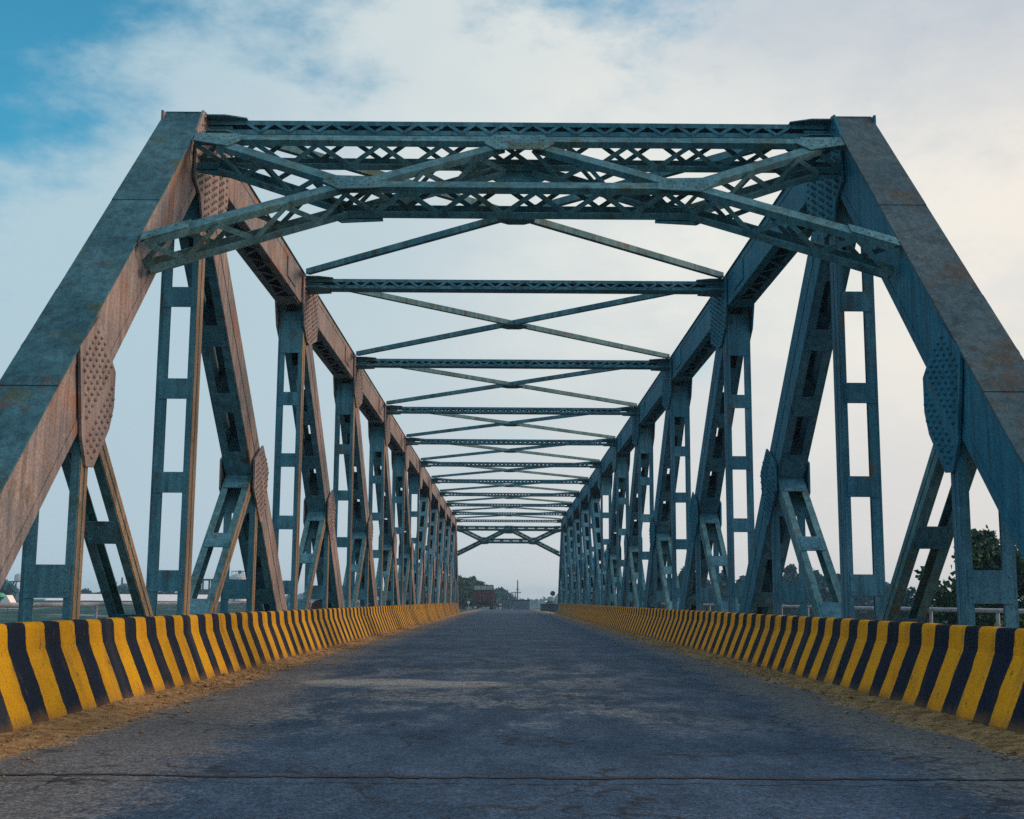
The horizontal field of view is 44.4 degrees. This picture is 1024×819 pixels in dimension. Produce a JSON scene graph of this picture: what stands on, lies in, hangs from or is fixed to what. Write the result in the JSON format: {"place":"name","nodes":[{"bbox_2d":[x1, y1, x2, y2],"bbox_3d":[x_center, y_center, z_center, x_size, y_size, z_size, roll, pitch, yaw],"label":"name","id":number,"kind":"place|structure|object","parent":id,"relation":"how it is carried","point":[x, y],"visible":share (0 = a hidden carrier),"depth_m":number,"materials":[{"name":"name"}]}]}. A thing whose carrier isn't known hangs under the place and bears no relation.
{"place":"outdoors","nodes":[
{"label":"outdoors","id":0,"kind":"place"},
{"bbox_2d":[116,577,127,588],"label":"works building","id":1,"kind":"structure","parent":0,"point":[124,584],"depth_m":444.77,"materials":[{"name":"grey concrete"}]},
{"bbox_2d":[311,599,320,608],"bbox_3d":[-5.617,6.151,36.491,0.480,1.237,0.087,0,-9,0],"label":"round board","id":2,"kind":"object","parent":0,"point":[316,604],"visible":0.3,"depth_m":36.52,"materials":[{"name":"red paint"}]},
{"bbox_2d":[0,599,946,622],"bbox_3d":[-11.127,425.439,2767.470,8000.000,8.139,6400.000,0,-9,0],"label":"ground","id":3,"kind":"structure","parent":0,"point":[49,613],"depth_m":150.11,"materials":[{"name":"soil"}]},
{"bbox_2d":[0,595,15,614],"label":"sheet tent","id":4,"kind":"object","parent":3,"relation":"on","point":[8,599],"visible":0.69,"depth_m":127.69,"materials":[{"name":"white fabric"}]},
{"bbox_2d":[0,579,19,598],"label":"distant tree","id":5,"kind":"object","parent":3,"relation":"on","point":[8,588],"visible":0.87,"depth_m":231.29,"materials":[{"name":"green plant"}]},
{"bbox_2d":[11,573,20,598],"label":"water tower","id":6,"kind":"structure","parent":3,"relation":"on","point":[17,577],"depth_m":251.66,"materials":[{"name":"grey concrete"}]},
{"bbox_2d":[82,589,99,593],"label":"distant trees","id":7,"kind":"object","parent":3,"relation":"on","point":[88,592],"visible":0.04,"depth_m":266.31,"materials":[{"name":"green plant"}]},
{"bbox_2d":[118,585,129,593],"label":"tree","id":8,"kind":"object","parent":3,"relation":"on","point":[123,589],"visible":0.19,"depth_m":265.43,"materials":[{"name":"green plant"}]},
{"bbox_2d":[45,594,229,601],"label":"long shed","id":9,"kind":"structure","parent":3,"relation":"on","point":[127,597],"depth_m":204.12,"materials":[{"name":"concrete"}]},
{"bbox_2d":[158,591,176,593],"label":"distant trees","id":10,"kind":"object","parent":3,"relation":"on","point":[164,592],"visible":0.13,"depth_m":266.39,"materials":[{"name":"green plant"}]},
{"bbox_2d":[198,579,234,600],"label":"frame building","id":11,"kind":"structure","parent":3,"relation":"on","point":[202,591],"depth_m":296.98,"materials":[{"name":"grey concrete"}]},
{"bbox_2d":[229,570,245,600],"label":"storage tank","id":12,"kind":"object","parent":3,"relation":"on","point":[239,575],"visible":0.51,"depth_m":319.75,"materials":[{"name":"white metal"}]},
{"bbox_2d":[458,575,498,609],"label":"roadside tree","id":13,"kind":"object","parent":3,"relation":"on","point":[466,586],"visible":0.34,"depth_m":211.24,"materials":[{"name":"green plant"}]},
{"bbox_2d":[493,586,516,608],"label":"roadside tree","id":14,"kind":"object","parent":3,"relation":"on","point":[506,597],"visible":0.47,"depth_m":325.44,"materials":[{"name":"green plant"}]},
{"bbox_2d":[2,590,1020,607],"bbox_3d":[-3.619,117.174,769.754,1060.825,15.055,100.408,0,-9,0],"label":"woodland","id":15,"kind":"object","parent":3,"relation":"on","point":[535,602],"visible":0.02,"depth_m":747.61,"materials":[{"name":"plant"}]},
{"bbox_2d":[514,580,520,599],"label":"utility pole","id":16,"kind":"object","parent":3,"relation":"on","point":[517,589],"visible":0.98,"depth_m":415.32,"materials":[{"name":"concrete"}]},
{"bbox_2d":[512,600,529,609],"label":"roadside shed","id":17,"kind":"structure","parent":3,"relation":"on","point":[521,604],"depth_m":278.64,"materials":[{"name":"grey concrete"}]},
{"bbox_2d":[540,604,557,612],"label":"parapet block","id":18,"kind":"structure","parent":3,"relation":"on","point":[549,607],"depth_m":116.57,"materials":[{"name":"grey concrete"}]},
{"bbox_2d":[661,577,671,608],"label":"distant tree","id":19,"kind":"object","parent":3,"relation":"on","point":[663,606],"visible":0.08,"depth_m":137.91,"materials":[{"name":"green plant"}]},
{"bbox_2d":[678,567,683,587],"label":"distant tree","id":20,"kind":"object","parent":3,"relation":"on","point":[680,577],"visible":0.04,"depth_m":118.92,"materials":[{"name":"green plant"}]},
{"bbox_2d":[702,579,710,610],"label":"distant tree","id":21,"kind":"object","parent":3,"relation":"on","point":[708,585],"visible":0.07,"depth_m":172.40,"materials":[{"name":"green plant"}]},
{"bbox_2d":[706,570,727,610],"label":"distant tree","id":22,"kind":"object","parent":3,"relation":"on","point":[723,590],"visible":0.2,"depth_m":147.59,"materials":[{"name":"green plant"}]},
{"bbox_2d":[735,575,745,603],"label":"distant tree","id":23,"kind":"object","parent":3,"relation":"on","point":[741,579],"visible":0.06,"depth_m":158.05,"materials":[{"name":"green plant"}]},
{"bbox_2d":[781,564,799,615],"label":"distant tree","id":24,"kind":"object","parent":3,"relation":"on","point":[790,574],"visible":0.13,"depth_m":147.79,"materials":[{"name":"green plant"}]},
{"bbox_2d":[795,567,831,615],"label":"distant tree","id":25,"kind":"object","parent":3,"relation":"on","point":[823,588],"visible":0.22,"depth_m":137.72,"materials":[{"name":"green plant"}]},
{"bbox_2d":[854,596,873,619],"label":"distant tree","id":26,"kind":"object","parent":3,"relation":"on","point":[862,614],"visible":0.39,"depth_m":146.90,"materials":[{"name":"green plant"}]},
{"bbox_2d":[885,582,889,596],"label":"distant tree","id":27,"kind":"object","parent":3,"relation":"on","point":[887,585],"visible":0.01,"depth_m":167.83,"materials":[{"name":"green plant"}]},
{"bbox_2d":[897,586,932,620],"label":"hazy tree","id":28,"kind":"object","parent":3,"relation":"on","point":[908,598],"visible":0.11,"depth_m":73.80,"materials":[{"name":"green plant"}]},
{"bbox_2d":[899,525,1023,626],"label":"broadleaf tree","id":29,"kind":"object","parent":3,"relation":"on","point":[986,554],"visible":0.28,"depth_m":32.30,"materials":[{"name":"green plant"}]},
{"bbox_2d":[993,595,1023,627],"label":"shrub","id":30,"kind":"object","parent":3,"relation":"on","point":[1021,621],"visible":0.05,"depth_m":25.63,"materials":[{"name":"green plant"}]},
{"bbox_2d":[0,608,1023,818],"bbox_3d":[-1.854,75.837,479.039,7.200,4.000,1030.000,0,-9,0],"label":"road","id":31,"kind":"structure","parent":0,"point":[503,692],"depth_m":7.98,"materials":[{"name":"grey asphalt"}]},
{"bbox_2d":[0,613,460,776],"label":"sand drift","id":32,"kind":"object","parent":31,"relation":"on","point":[75,724],"visible":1,"depth_m":10.32,"materials":[{"name":"beige sand"}]},
{"bbox_2d":[0,603,460,732],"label":"crash barrier","id":33,"kind":"object","parent":31,"relation":"on","point":[50,670],"visible":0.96,"depth_m":11.96,"materials":[{"name":"paint"}]},
{"bbox_2d":[473,585,493,608],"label":"cargo truck","id":34,"kind":"object","parent":31,"relation":"on","point":[483,595],"visible":0.99,"depth_m":148.39,"materials":[{"name":"red paint"}]},
{"bbox_2d":[0,773,1023,787],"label":"expansion joint","id":35,"kind":"object","parent":31,"relation":"on","point":[684,777],"visible":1,"depth_m":6.60,"materials":[{"name":"grey metal"}]},
{"bbox_2d":[555,613,1023,777],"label":"sand drift","id":36,"kind":"object","parent":31,"relation":"on","point":[996,739],"visible":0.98,"depth_m":10.89,"materials":[{"name":"beige sand"}]},
{"bbox_2d":[556,603,1023,732],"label":"crash barrier","id":37,"kind":"object","parent":31,"relation":"on","point":[973,673],"visible":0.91,"depth_m":12.40,"materials":[{"name":"paint"}]},
{"bbox_2d":[0,0,1023,601],"label":"sky","id":38,"kind":"structure","parent":0,"point":[85,85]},
{"bbox_3d":[0.053,5.382,5.301,13.200,6.800,3.100,0,-9,0],"label":"abutment","id":39,"kind":"object","parent":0,"visible":0},
{"bbox_2d":[0,110,1023,627],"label":"truss bridge","id":40,"kind":"structure","parent":39,"relation":"on","point":[842,184],"depth_m":14.78,"materials":[{"name":"metal"}]},
{"bbox_2d":[0,601,359,618],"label":"pipe railing","id":41,"kind":"object","parent":40,"relation":"on","point":[7,605],"visible":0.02,"depth_m":18.51,"materials":[{"name":"metal"}]},
{"bbox_2d":[634,603,1023,626],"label":"pipe railing","id":42,"kind":"object","parent":40,"relation":"on","point":[997,611],"visible":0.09,"depth_m":18.35,"materials":[{"name":"metal"}]}
]}

